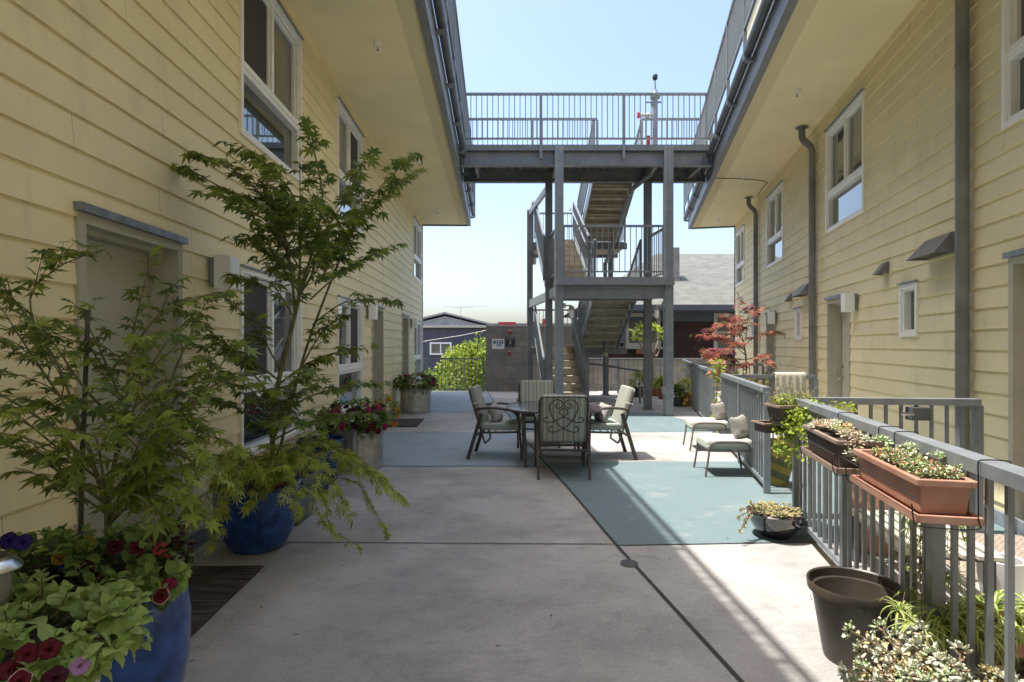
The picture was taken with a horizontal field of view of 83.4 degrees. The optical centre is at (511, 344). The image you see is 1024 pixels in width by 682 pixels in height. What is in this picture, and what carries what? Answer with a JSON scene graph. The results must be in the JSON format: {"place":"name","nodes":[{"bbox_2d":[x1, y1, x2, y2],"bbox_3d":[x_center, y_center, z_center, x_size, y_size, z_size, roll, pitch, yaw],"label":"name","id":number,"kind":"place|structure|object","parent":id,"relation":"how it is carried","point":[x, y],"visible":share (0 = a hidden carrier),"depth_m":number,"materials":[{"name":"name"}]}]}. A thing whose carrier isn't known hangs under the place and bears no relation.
{"place":"outdoors","nodes":[
{"label":"outdoors","id":0,"kind":"place"},
{"bbox_2d":[423,325,485,390],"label":"house","id":1,"kind":"structure","parent":0,"point":[433,348],"depth_m":28.00,"materials":[{"name":"wood"}]},
{"bbox_2d":[423,312,493,324],"bbox_3d":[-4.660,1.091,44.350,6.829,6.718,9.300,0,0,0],"label":"roof","id":2,"kind":"structure","parent":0,"point":[444,318],"depth_m":40.00,"materials":[{"name":"grey"}]},
{"bbox_2d":[423,0,742,322],"label":"sky","id":3,"kind":"structure","parent":0,"point":[508,46],"materials":[{"name":"blue"}]},
{"bbox_2d":[184,391,1023,681],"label":"courtyard floor","id":4,"kind":"structure","parent":0,"point":[463,593],"depth_m":3.35,"materials":[{"name":"concrete"}]},
{"bbox_2d":[0,609,99,681],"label":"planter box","id":5,"kind":"object","parent":4,"relation":"on","point":[9,654],"visible":0.07,"depth_m":1.55,"materials":[{"name":"blue plastic"}]},
{"bbox_2d":[0,551,23,606],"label":"path light","id":6,"kind":"object","parent":5,"relation":"in","point":[10,563],"visible":0.99,"depth_m":1.42,"materials":[{"name":"silver metal"}]},
{"bbox_2d":[0,567,153,681],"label":"petunia","id":7,"kind":"object","parent":5,"relation":"in","point":[115,614],"visible":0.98,"depth_m":1.43,"materials":[{"name":"green plant"}]},
{"bbox_2d":[16,556,190,681],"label":"plant pot","id":8,"kind":"object","parent":4,"relation":"on","point":[165,659],"visible":0.16,"depth_m":1.96,"materials":[{"name":"blue ceramic"}]},
{"bbox_2d":[78,310,98,538],"bbox_3d":[-1.518,0.395,2.087,0.147,1.045,0.025,0,0,14],"label":"plant stake","id":9,"kind":"object","parent":8,"relation":"in","point":[84,413],"visible":0.54,"depth_m":2.09,"materials":[{"name":"wood"}]},
{"bbox_2d":[0,518,196,613],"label":"petunia","id":10,"kind":"object","parent":8,"relation":"in","point":[82,561],"visible":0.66,"depth_m":1.90,"materials":[{"name":"green plant"}]},
{"bbox_2d":[0,238,272,564],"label":"maple tree","id":11,"kind":"object","parent":8,"relation":"in","point":[129,492],"visible":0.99,"depth_m":1.97,"materials":[{"name":"green plant"}]},
{"bbox_2d":[119,513,198,575],"bbox_3d":[-1.245,0.714,2.046,0.224,0.208,0.236,0,0,0],"label":"geranium","id":12,"kind":"object","parent":8,"relation":"in","point":[179,542],"visible":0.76,"depth_m":2.04,"materials":[{"name":"red plant"}]},
{"bbox_2d":[188,565,263,635],"bbox_3d":[-1.907,1.440,3.270,0.610,0.012,0.920,0,0,-2],"label":"doormat","id":13,"kind":"object","parent":4,"relation":"on","point":[213,590],"visible":0.29,"depth_m":3.41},
{"bbox_2d":[0,0,470,553],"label":"apartment building","id":14,"kind":"structure","parent":4,"relation":"on","point":[110,110],"depth_m":4.20,"materials":[{"name":"yellow"}]},
{"bbox_2d":[73,201,188,545],"bbox_3d":[-2.342,0.355,3.454,0.250,2.181,1.025,0,0,-2],"label":"door","id":15,"kind":"structure","parent":14,"relation":"in","point":[131,241],"depth_m":3.54,"materials":[{"name":"paint"}]},
{"bbox_2d":[209,255,238,290],"bbox_3d":[-2.206,-0.550,4.421,0.150,0.259,0.198,0,0,-2],"label":"wall lamp","id":16,"kind":"object","parent":14,"relation":"attached to","point":[220,265],"visible":0.89,"depth_m":4.33,"materials":[{"name":"metal"}]},
{"bbox_2d":[238,264,301,458],"bbox_3d":[-2.369,0.150,5.617,0.165,1.660,1.520,0,0,-2],"label":"window","id":17,"kind":"structure","parent":14,"relation":"in","point":[279,318],"depth_m":5.56,"materials":[{"name":"white plastic"}]},
{"bbox_2d":[238,0,303,182],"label":"window","id":18,"kind":"structure","parent":14,"relation":"in","point":[270,43],"depth_m":5.61,"materials":[{"name":"white plastic"}]},
{"bbox_2d":[336,295,363,413],"bbox_3d":[-2.457,0.150,8.600,0.165,1.660,1.490,0,0,-2],"label":"window","id":19,"kind":"structure","parent":14,"relation":"in","point":[348,369],"depth_m":8.78,"materials":[{"name":"white plastic"}]},
{"bbox_2d":[336,97,364,232],"bbox_3d":[-2.457,-2.590,8.600,0.165,1.600,1.490,0,0,-2],"label":"window","id":20,"kind":"structure","parent":14,"relation":"in","point":[349,143],"depth_m":8.55,"materials":[{"name":"white plastic"}]},
{"bbox_2d":[371,303,385,408],"bbox_3d":[-2.552,0.355,10.593,0.250,2.181,1.040,0,0,-2],"label":"door","id":21,"kind":"structure","parent":14,"relation":"in","point":[377,327],"depth_m":11.03,"materials":[{"name":"paint"}]},
{"bbox_2d":[402,313,409,377],"bbox_3d":[-2.652,0.355,13.827,0.250,2.181,0.970,0,0,-2],"label":"door","id":22,"kind":"structure","parent":14,"relation":"in","point":[405,317],"depth_m":14.24,"materials":[{"name":"paint"}]},
{"bbox_2d":[413,216,422,283],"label":"window","id":23,"kind":"structure","parent":14,"relation":"in","point":[417,229],"depth_m":16.33,"materials":[{"name":"white plastic"}]},
{"bbox_2d":[413,320,422,380],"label":"window","id":24,"kind":"structure","parent":14,"relation":"in","point":[417,333],"depth_m":16.42,"materials":[{"name":"white plastic"}]},
{"bbox_2d":[433,0,474,215],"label":"rain gutter","id":25,"kind":"object","parent":14,"relation":"attached to","point":[440,13],"visible":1,"depth_m":8.19,"materials":[{"name":"paint"}]},
{"bbox_2d":[435,0,474,217],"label":"metal railing","id":26,"kind":"object","parent":14,"relation":"attached to","point":[452,23],"visible":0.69,"depth_m":9.49,"materials":[{"name":"metal"}]},
{"bbox_2d":[212,474,301,554],"bbox_3d":[-1.830,1.216,4.140,0.594,0.465,0.594,0,0,0],"label":"plant pot","id":27,"kind":"object","parent":4,"relation":"on","point":[268,526],"visible":0.55,"depth_m":3.92,"materials":[{"name":"blue ceramic"}]},
{"bbox_2d":[172,429,409,558],"bbox_3d":[-1.349,1.045,3.994,1.077,0.855,1.651,0,0,33],"label":"laceleaf maple","id":28,"kind":"object","parent":27,"relation":"in","point":[273,467],"visible":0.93,"depth_m":3.69,"materials":[{"name":"green plant"}]},
{"bbox_2d":[164,115,428,485],"bbox_3d":[-1.381,-0.279,4.072,1.850,2.696,1.103,0,0,-38],"label":"maple tree","id":29,"kind":"object","parent":27,"relation":"in","point":[279,208],"visible":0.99,"depth_m":3.98,"materials":[{"name":"green plant"}]},
{"bbox_2d":[293,467,325,523],"bbox_3d":[-1.830,1.252,4.760,0.400,0.372,0.500,0,0,2],"label":"plant pot","id":30,"kind":"object","parent":4,"relation":"on","point":[305,502],"visible":0.16,"depth_m":4.76,"materials":[{"name":"grey ceramic"}]},
{"bbox_2d":[331,421,382,472],"bbox_3d":[-1.830,1.196,6.800,0.612,0.505,0.612,0,0,0],"label":"galvanised tub","id":31,"kind":"object","parent":4,"relation":"on","point":[368,450],"visible":0.39,"depth_m":6.56,"materials":[{"name":"metal"}]},
{"bbox_2d":[315,396,392,439],"bbox_3d":[-1.853,0.893,6.710,0.902,0.580,0.828,0,0,0],"label":"petunia","id":32,"kind":"object","parent":31,"relation":"in","point":[368,424],"visible":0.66,"depth_m":6.51,"materials":[{"name":"green plant"}]},
{"bbox_2d":[400,386,430,413],"bbox_3d":[-2.080,1.181,12.400,0.663,0.535,0.663,0,0,0],"label":"galvanised tub","id":33,"kind":"object","parent":4,"relation":"on","point":[417,402],"visible":0.82,"depth_m":12.12,"materials":[{"name":"metal"}]},
{"bbox_2d":[393,371,438,395],"bbox_3d":[-2.058,0.839,12.347,1.005,0.574,0.918,0,0,0],"label":"petunia","id":34,"kind":"object","parent":33,"relation":"in","point":[430,380],"visible":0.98,"depth_m":12.11,"materials":[{"name":"green plant"}]},
{"bbox_2d":[400,392,504,411],"bbox_3d":[-1.389,1.446,15.000,2.493,0.001,5.200,0,0,0],"label":"floor paint","id":35,"kind":"object","parent":4,"relation":"on","point":[451,402],"visible":0.55,"depth_m":14.65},
{"bbox_2d":[423,358,484,391],"bbox_3d":[-1.795,0.925,17.550,1.910,1.050,0.060,0,0,0],"label":"metal railing","id":36,"kind":"object","parent":4,"relation":"on","point":[483,377],"visible":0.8,"depth_m":17.54,"materials":[{"name":"metal"}]},
{"bbox_2d":[382,433,546,465],"bbox_3d":[-0.983,1.446,8.165,2.824,0.001,2.610,0,0,0],"label":"floor paint","id":37,"kind":"object","parent":4,"relation":"on","point":[433,449],"visible":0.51,"depth_m":7.86,"materials":[{"name":"paint"}]},
{"bbox_2d":[466,385,526,460],"bbox_3d":[-0.188,0.997,7.507,0.725,0.918,0.619,0,0,7],"label":"patio chair","id":38,"kind":"object","parent":4,"relation":"on","point":[485,421],"visible":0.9,"depth_m":7.27,"materials":[{"name":"brown metal"}]},
{"bbox_2d":[212,392,838,681],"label":"floor joint","id":39,"kind":"object","parent":4,"relation":"on","point":[716,653],"visible":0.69,"depth_m":4.16,"materials":[{"name":"grey"}]},
{"bbox_2d":[486,325,571,390],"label":"block wall","id":40,"kind":"structure","parent":4,"relation":"on","point":[500,369],"depth_m":17.85,"materials":[{"name":"concrete"}]},
{"bbox_2d":[516,380,559,447],"bbox_3d":[0.370,0.997,8.409,0.619,0.918,0.726,0,0,0],"label":"patio chair","id":41,"kind":"object","parent":4,"relation":"on","point":[531,390],"visible":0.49,"depth_m":8.64,"materials":[{"name":"fabric"}]},
{"bbox_2d":[506,401,602,467],"bbox_3d":[0.530,1.113,7.300,1.204,0.673,1.325,0,0,0],"label":"patio table","id":42,"kind":"object","parent":4,"relation":"on","point":[525,409],"visible":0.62,"depth_m":6.86,"materials":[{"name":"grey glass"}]},
{"bbox_2d":[534,394,590,479],"bbox_3d":[0.564,0.997,6.511,0.619,0.918,0.725,0,0,1],"label":"patio chair","id":43,"kind":"object","parent":4,"relation":"on","point":[561,419],"visible":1,"depth_m":6.25,"materials":[{"name":"brown metal"}]},
{"bbox_2d":[527,120,675,416],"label":"stair tower","id":44,"kind":"structure","parent":4,"relation":"on","point":[604,314],"depth_m":12.91,"materials":[{"name":"metal"}]},
{"bbox_2d":[461,145,711,182],"bbox_3d":[1.632,-3.875,12.393,5.436,0.430,1.295,0,0,0],"label":"footbridge","id":45,"kind":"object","parent":44,"relation":"attached to","point":[507,163],"visible":0.82,"depth_m":11.82,"materials":[{"name":"grey metal"}]},
{"bbox_2d":[469,118,598,144],"bbox_3d":[0.465,-4.605,13.020,2.980,1.050,0.050,0,0,0],"label":"metal railing","id":46,"kind":"object","parent":45,"relation":"on","point":[532,120],"visible":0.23,"depth_m":13.01,"materials":[{"name":"metal"}]},
{"bbox_2d":[460,93,712,158],"bbox_3d":[1.500,-4.460,11.720,5.175,1.340,0.055,0,0,0],"label":"metal railing","id":47,"kind":"object","parent":45,"relation":"attached to","point":[540,138],"visible":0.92,"depth_m":11.71,"materials":[{"name":"metal"}]},
{"bbox_2d":[640,118,699,144],"bbox_3d":[3.615,-4.605,13.020,1.420,1.050,0.050,0,0,0],"label":"metal railing","id":48,"kind":"object","parent":45,"relation":"on","point":[669,119],"visible":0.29,"depth_m":13.01,"materials":[{"name":"metal"}]},
{"bbox_2d":[566,287,665,413],"bbox_3d":[2.104,0.110,11.670,2.023,2.580,0.080,0,0,0],"label":"conduit","id":49,"kind":"object","parent":44,"relation":"attached to","point":[663,386],"visible":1,"depth_m":11.65,"materials":[{"name":"metal"}]},
{"bbox_2d":[602,172,653,393],"bbox_3d":[2.664,-1.304,13.860,0.360,5.209,2.839,0,0,-13],"label":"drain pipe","id":50,"kind":"object","parent":44,"relation":"attached to","point":[624,208],"visible":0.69,"depth_m":14.48,"materials":[{"name":"metal"}]},
{"bbox_2d":[637,74,660,144],"bbox_3d":[3.175,-5.058,13.300,0.550,2.415,0.240,0,0,0],"label":"vent standpipe","id":51,"kind":"object","parent":44,"relation":"on","point":[655,90],"visible":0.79,"depth_m":13.26,"materials":[{"name":"metal"}]},
{"bbox_2d":[574,385,637,460],"bbox_3d":[1.209,0.997,7.503,0.725,0.918,0.619,0,0,-3],"label":"patio chair","id":52,"kind":"object","parent":4,"relation":"on","point":[617,421],"visible":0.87,"depth_m":7.27,"materials":[{"name":"fabric"}]},
{"bbox_2d":[508,413,716,431],"bbox_3d":[1.719,1.446,10.860,3.658,0.001,2.680,0,0,0],"label":"floor paint","id":53,"kind":"object","parent":4,"relation":"on","point":[646,422],"visible":0.26,"depth_m":10.56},
{"bbox_2d":[652,383,661,395],"bbox_3d":[4.050,1.256,16.300,0.488,0.385,0.488,0,0,0],"label":"plant pot","id":54,"kind":"object","parent":4,"relation":"on","point":[654,392],"visible":0.15,"depth_m":16.11,"materials":[{"name":"ceramic"}]},
{"bbox_2d":[629,321,662,382],"bbox_3d":[3.822,0.247,16.214,1.169,1.916,1.063,0,0,18],"label":"plumeria","id":55,"kind":"object","parent":54,"relation":"in","point":[655,326],"visible":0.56,"depth_m":16.27,"materials":[{"name":"green plant"}]},
{"bbox_2d":[581,359,735,393],"bbox_3d":[4.400,0.930,17.100,5.050,1.040,0.050,0,0,0],"label":"metal railing","id":56,"kind":"object","parent":4,"relation":"on","point":[617,389],"visible":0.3,"depth_m":17.09,"materials":[{"name":"metal"}]},
{"bbox_2d":[694,364,714,432],"bbox_3d":[3.658,0.932,11.000,0.070,1.035,3.120,0,0,12],"label":"metal railing","id":57,"kind":"object","parent":4,"relation":"on","point":[704,391],"visible":0.77,"depth_m":10.94,"materials":[{"name":"metal"}]},
{"bbox_2d":[682,417,728,450],"bbox_3d":[2.725,1.246,8.050,0.574,0.411,0.504,0,0,6],"label":"footstool","id":58,"kind":"object","parent":4,"relation":"on","point":[693,424],"visible":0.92,"depth_m":7.84,"materials":[{"name":"fabric"}]},
{"bbox_2d":[707,357,725,431],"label":"vine","id":59,"kind":"object","parent":4,"relation":"on","point":[714,371],"visible":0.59,"depth_m":8.98,"materials":[{"name":"green plant"}]},
{"bbox_2d":[721,373,770,493],"bbox_3d":[2.791,0.932,7.025,0.070,1.035,2.975,0,0,12],"label":"metal railing","id":60,"kind":"object","parent":4,"relation":"on","point":[738,396],"visible":0.73,"depth_m":6.28,"materials":[{"name":"metal"}]},
{"bbox_2d":[731,374,817,444],"bbox_3d":[3.610,0.932,7.950,1.174,1.035,0.050,0,0,5],"label":"metal railing","id":61,"kind":"object","parent":4,"relation":"on","point":[815,380],"visible":0.32,"depth_m":7.93,"materials":[{"name":"metal"}]},
{"bbox_2d":[772,372,805,401],"bbox_3d":[3.819,0.582,7.928,0.426,0.407,0.140,0,0,0],"label":"towel","id":62,"kind":"object","parent":61,"relation":"hanging from","point":[799,378],"visible":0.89,"depth_m":7.88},
{"bbox_2d":[547,461,1017,544],"bbox_3d":[2.437,1.446,5.675,4.065,0.001,3.050,0,0,0],"label":"floor paint","id":63,"kind":"object","parent":4,"relation":"on","point":[631,503],"visible":0.57,"depth_m":5.41,"materials":[{"name":"paint"}]},
{"bbox_2d":[693,434,756,477],"bbox_3d":[2.405,1.246,6.520,0.574,0.411,0.504,0,0,3],"label":"footstool","id":64,"kind":"object","parent":63,"relation":"on","point":[709,443],"visible":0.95,"depth_m":6.31,"materials":[{"name":"fabric"}]},
{"bbox_2d":[729,414,748,438],"bbox_3d":[2.568,0.919,6.488,0.129,0.247,0.380,-26,-17,39],"label":"throw pillow","id":65,"kind":"object","parent":64,"relation":"on","point":[739,426],"visible":0.98,"depth_m":6.37,"materials":[{"name":"grey fabric"}]},
{"bbox_2d":[760,438,791,486],"bbox_3d":[2.740,1.220,5.950,0.340,0.459,0.340,0,0,0],"label":"plant pot","id":66,"kind":"object","parent":63,"relation":"on","point":[780,473],"visible":0.38,"depth_m":5.83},
{"bbox_2d":[745,503,807,539],"bbox_3d":[2.000,1.354,4.360,0.432,0.190,0.432,0,0,0],"label":"plant pot","id":67,"kind":"object","parent":63,"relation":"on","point":[765,524],"visible":0.77,"depth_m":4.23,"materials":[{"name":"black ceramic"}]},
{"bbox_2d":[735,500,801,533],"bbox_3d":[1.891,1.259,4.348,0.578,0.208,0.370,0,0,-8],"label":"succulent","id":68,"kind":"object","parent":67,"relation":"in","point":[767,507],"visible":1,"depth_m":4.30,"materials":[{"name":"green plant"}]},
{"bbox_2d":[688,0,1023,536],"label":"apartment building","id":69,"kind":"structure","parent":4,"relation":"on","point":[872,106],"depth_m":6.61,"materials":[{"name":"paint"}]},
{"bbox_2d":[683,0,756,221],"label":"metal railing","id":70,"kind":"object","parent":69,"relation":"attached to","point":[734,35],"visible":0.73,"depth_m":9.48,"materials":[{"name":"metal"}]},
{"bbox_2d":[684,0,772,218],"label":"rain gutter","id":71,"kind":"object","parent":69,"relation":"attached to","point":[759,21],"visible":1,"depth_m":8.28,"materials":[{"name":"paint"}]},
{"bbox_2d":[735,224,744,286],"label":"window","id":72,"kind":"structure","parent":69,"relation":"in","point":[739,234],"depth_m":16.63,"materials":[{"name":"white plastic"}]},
{"bbox_2d":[744,196,757,381],"bbox_3d":[5.800,-1.079,13.939,0.310,4.997,0.200,0,0,12],"label":"downspout","id":73,"kind":"object","parent":69,"relation":"attached to","point":[755,264],"visible":0.87,"depth_m":13.87,"materials":[{"name":"paint"}]},
{"bbox_2d":[764,311,775,400],"bbox_3d":[5.766,0.361,12.611,0.250,2.171,0.910,0,0,12],"label":"door","id":74,"kind":"structure","parent":69,"relation":"in","point":[770,341],"depth_m":12.98,"materials":[{"name":"paint"}]},
{"bbox_2d":[765,180,783,268],"bbox_3d":[5.651,-2.515,12.259,0.165,1.590,1.464,0,0,12],"label":"window","id":75,"kind":"structure","parent":69,"relation":"in","point":[775,200],"depth_m":12.40,"materials":[{"name":"white plastic"}]},
{"bbox_2d":[795,125,815,396],"bbox_3d":[4.819,-1.079,9.439,0.310,4.997,0.200,0,0,12],"label":"downspout","id":76,"kind":"object","parent":69,"relation":"attached to","point":[806,143],"visible":0.86,"depth_m":9.38,"materials":[{"name":"paint"}]},
{"bbox_2d":[824,292,850,411],"bbox_3d":[4.844,0.361,8.381,0.250,2.171,0.992,0,0,12],"label":"door","id":77,"kind":"structure","parent":69,"relation":"in","point":[838,322],"depth_m":8.75,"materials":[{"name":"paint"}]},
{"bbox_2d":[824,88,865,233],"bbox_3d":[4.758,-2.515,8.164,0.165,1.590,1.535,0,0,12],"label":"window","id":78,"kind":"structure","parent":69,"relation":"in","point":[845,136],"depth_m":8.15,"materials":[{"name":"white plastic"}]},
{"bbox_2d":[841,292,857,311],"bbox_3d":[4.535,-0.570,7.741,0.150,0.259,0.198,0,0,12],"label":"wall lamp","id":79,"kind":"object","parent":69,"relation":"attached to","point":[849,301],"visible":1,"depth_m":7.66,"materials":[{"name":"metal"}]},
{"bbox_2d":[896,280,919,336],"bbox_3d":[4.330,-0.385,6.199,0.165,0.590,0.420,0,0,12],"label":"window","id":80,"kind":"structure","parent":69,"relation":"in","point":[908,291],"depth_m":6.32,"materials":[{"name":"white plastic"}]},
{"bbox_2d":[906,231,954,260],"bbox_3d":[4.036,-0.945,5.545,0.200,0.190,0.550,0,0,12],"label":"vent hood","id":81,"kind":"object","parent":69,"relation":"attached to","point":[936,246],"visible":0.85,"depth_m":5.44,"materials":[{"name":"paint"}]},
{"bbox_2d":[954,0,969,476],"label":"downspout","id":82,"kind":"object","parent":69,"relation":"attached to","point":[962,197],"visible":0.71,"depth_m":5.03,"materials":[{"name":"paint"}]},
{"bbox_2d":[1001,0,1023,129],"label":"window","id":83,"kind":"structure","parent":69,"relation":"in","point":[1012,11],"depth_m":4.53,"materials":[{"name":"white plastic"}]},
{"bbox_2d":[1002,248,1023,520],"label":"door","id":84,"kind":"structure","parent":69,"relation":"in","point":[1015,257],"depth_m":4.47,"materials":[{"name":"paint"}]},
{"bbox_2d":[806,566,906,671],"bbox_3d":[1.585,1.274,2.660,0.400,0.350,0.400,0,0,0],"label":"plant pot","id":85,"kind":"object","parent":4,"relation":"on","point":[842,596],"visible":0.73,"depth_m":2.61,"materials":[{"name":"brown plastic"}]},
{"bbox_2d":[852,483,896,555],"bbox_3d":[2.550,1.216,4.050,0.380,0.465,0.380,0,0,0],"label":"plant pot","id":86,"kind":"object","parent":4,"relation":"on","point":[868,530],"visible":0.12,"depth_m":3.94,"materials":[{"name":"ceramic"}]},
{"bbox_2d":[792,397,1023,681],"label":"metal railing","id":87,"kind":"object","parent":4,"relation":"on","point":[1009,477],"visible":0.65,"depth_m":2.65,"materials":[{"name":"metal"}]},
{"bbox_2d":[763,403,816,425],"bbox_3d":[2.180,0.540,4.470,0.360,0.159,0.220,0,0,-8],"label":"planter box","id":88,"kind":"object","parent":87,"relation":"hanging from","point":[777,413],"visible":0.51,"depth_m":4.40,"materials":[{"name":"brown plastic"}]},
{"bbox_2d":[756,379,828,405],"bbox_3d":[2.170,0.400,4.461,0.404,0.271,0.424,0,0,-41],"label":"dried plant","id":89,"kind":"object","parent":88,"relation":"in","point":[785,401],"visible":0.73,"depth_m":4.44,"materials":[{"name":"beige plant"}]},
{"bbox_2d":[771,399,856,468],"bbox_3d":[2.149,0.665,4.183,0.267,0.590,0.864,0,0,-11],"label":"trailing plant","id":90,"kind":"object","parent":87,"relation":"hanging from","point":[791,428],"visible":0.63,"depth_m":4.33,"materials":[{"name":"green plant"}]},
{"bbox_2d":[796,412,901,476],"bbox_3d":[1.843,0.536,3.183,0.324,0.262,0.700,0,0,12],"label":"planter box","id":91,"kind":"object","parent":87,"relation":"hanging from","point":[825,448],"visible":0.68,"depth_m":3.05,"materials":[{"name":"brown plastic"}]},
{"bbox_2d":[806,418,875,464],"bbox_3d":[1.786,0.501,3.099,0.224,0.146,0.804,0,0,9],"label":"succulent","id":92,"kind":"object","parent":91,"relation":"in","point":[843,429],"visible":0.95,"depth_m":3.02,"materials":[{"name":"green plant"}]},
{"bbox_2d":[900,407,930,420],"bbox_3d":[3.082,0.530,4.419,0.246,0.100,0.102,0,0,0],"label":"gate latch","id":93,"kind":"object","parent":87,"relation":"attached to","point":[917,413],"visible":1,"depth_m":4.39,"materials":[{"name":"paint"}]},
{"bbox_2d":[840,431,1011,530],"bbox_3d":[1.671,0.533,2.383,0.319,0.257,0.780,0,0,12],"label":"planter box","id":94,"kind":"object","parent":87,"relation":"hanging from","point":[915,499],"visible":0.86,"depth_m":2.12,"materials":[{"name":"plastic"}]},
{"bbox_2d":[869,434,963,479],"bbox_3d":[1.673,0.468,2.405,0.222,0.105,0.624,0,0,13],"label":"succulent","id":95,"kind":"object","parent":94,"relation":"in","point":[907,460],"visible":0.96,"depth_m":2.29,"materials":[{"name":"green plant"}]},
{"bbox_2d":[946,532,1023,580],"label":"doormat","id":96,"kind":"object","parent":4,"relation":"on","point":[999,543],"visible":0.2,"depth_m":4.11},
{"bbox_2d":[963,604,1023,664],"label":"plant pot","id":97,"kind":"object","parent":4,"relation":"on","point":[1019,650],"visible":0.06,"depth_m":2.44,"materials":[{"name":"ceramic"}]},
{"bbox_2d":[879,512,982,655],"bbox_3d":[1.823,0.893,2.513,0.358,0.728,0.764,0,0,40],"label":"spider plant","id":98,"kind":"object","parent":97,"relation":"in","point":[900,608],"visible":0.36,"depth_m":2.44,"materials":[{"name":"green plant"}]},
{"bbox_2d":[890,589,1023,671],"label":"spider plant","id":99,"kind":"object","parent":97,"relation":"in","point":[998,627],"visible":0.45,"depth_m":2.36,"materials":[{"name":"plant"}]},
{"bbox_2d":[976,551,1023,605],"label":"plant pot","id":100,"kind":"object","parent":4,"relation":"on","point":[1019,574],"visible":0.3,"depth_m":3.12,"materials":[{"name":"grey plastic"}]},
{"bbox_3d":[4.330,1.266,10.600,0.460,0.365,0.460,0,0,0],"label":"plant pot","id":101,"kind":"object","parent":4,"relation":"on","visible":0},
{"bbox_2d":[688,291,785,379],"bbox_3d":[4.182,0.130,10.461,2.096,2.241,1.179,0,0,-39],"label":"red maple","id":102,"kind":"object","parent":101,"relation":"in","point":[736,344],"visible":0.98,"depth_m":10.40,"materials":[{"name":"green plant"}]},
{"bbox_2d":[852,508,1003,605],"bbox_3d":[2.419,1.280,3.450,0.482,0.339,0.840,0,0,12],"label":"slatted bench","id":103,"kind":"object","parent":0,"point":[979,554],"visible":0.26,"depth_m":3.23,"materials":[{"name":"beige"}]},
{"bbox_2d":[837,616,1023,681],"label":"succulent","id":104,"kind":"object","parent":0,"point":[898,666],"visible":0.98,"depth_m":2.05,"materials":[{"name":"green plant"}]},
{"bbox_3d":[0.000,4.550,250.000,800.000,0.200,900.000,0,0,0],"label":"ground","id":105,"kind":"structure","parent":0,"visible":0},
{"bbox_2d":[424,332,485,390],"bbox_3d":[-1.832,1.989,19.944,3.882,4.948,2.652,0,0,0],"label":"shrub","id":106,"kind":"object","parent":105,"relation":"on","point":[471,351],"visible":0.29,"depth_m":19.55,"materials":[{"name":"green plant"}]},
{"bbox_2d":[564,247,733,357],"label":"shingled house","id":107,"kind":"structure","parent":105,"relation":"on","point":[704,291],"depth_m":21.00,"materials":[{"name":"grey"}]},
{"bbox_2d":[625,313,662,348],"bbox_3d":[4.760,-0.500,20.940,1.420,1.300,0.160,0,0,0],"label":"window","id":108,"kind":"structure","parent":107,"relation":"in","point":[630,344],"depth_m":20.92,"materials":[{"name":"beige"}]},
{"bbox_2d":[713,313,733,353],"bbox_3d":[8.175,-0.410,20.940,1.790,1.480,0.160,0,0,0],"label":"window","id":109,"kind":"structure","parent":107,"relation":"in","point":[716,344],"depth_m":20.97,"materials":[{"name":"beige"}]},
{"bbox_2d":[581,358,733,390],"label":"block wall","id":110,"kind":"structure","parent":105,"relation":"on","point":[598,375],"depth_m":18.20,"materials":[{"name":"concrete"}]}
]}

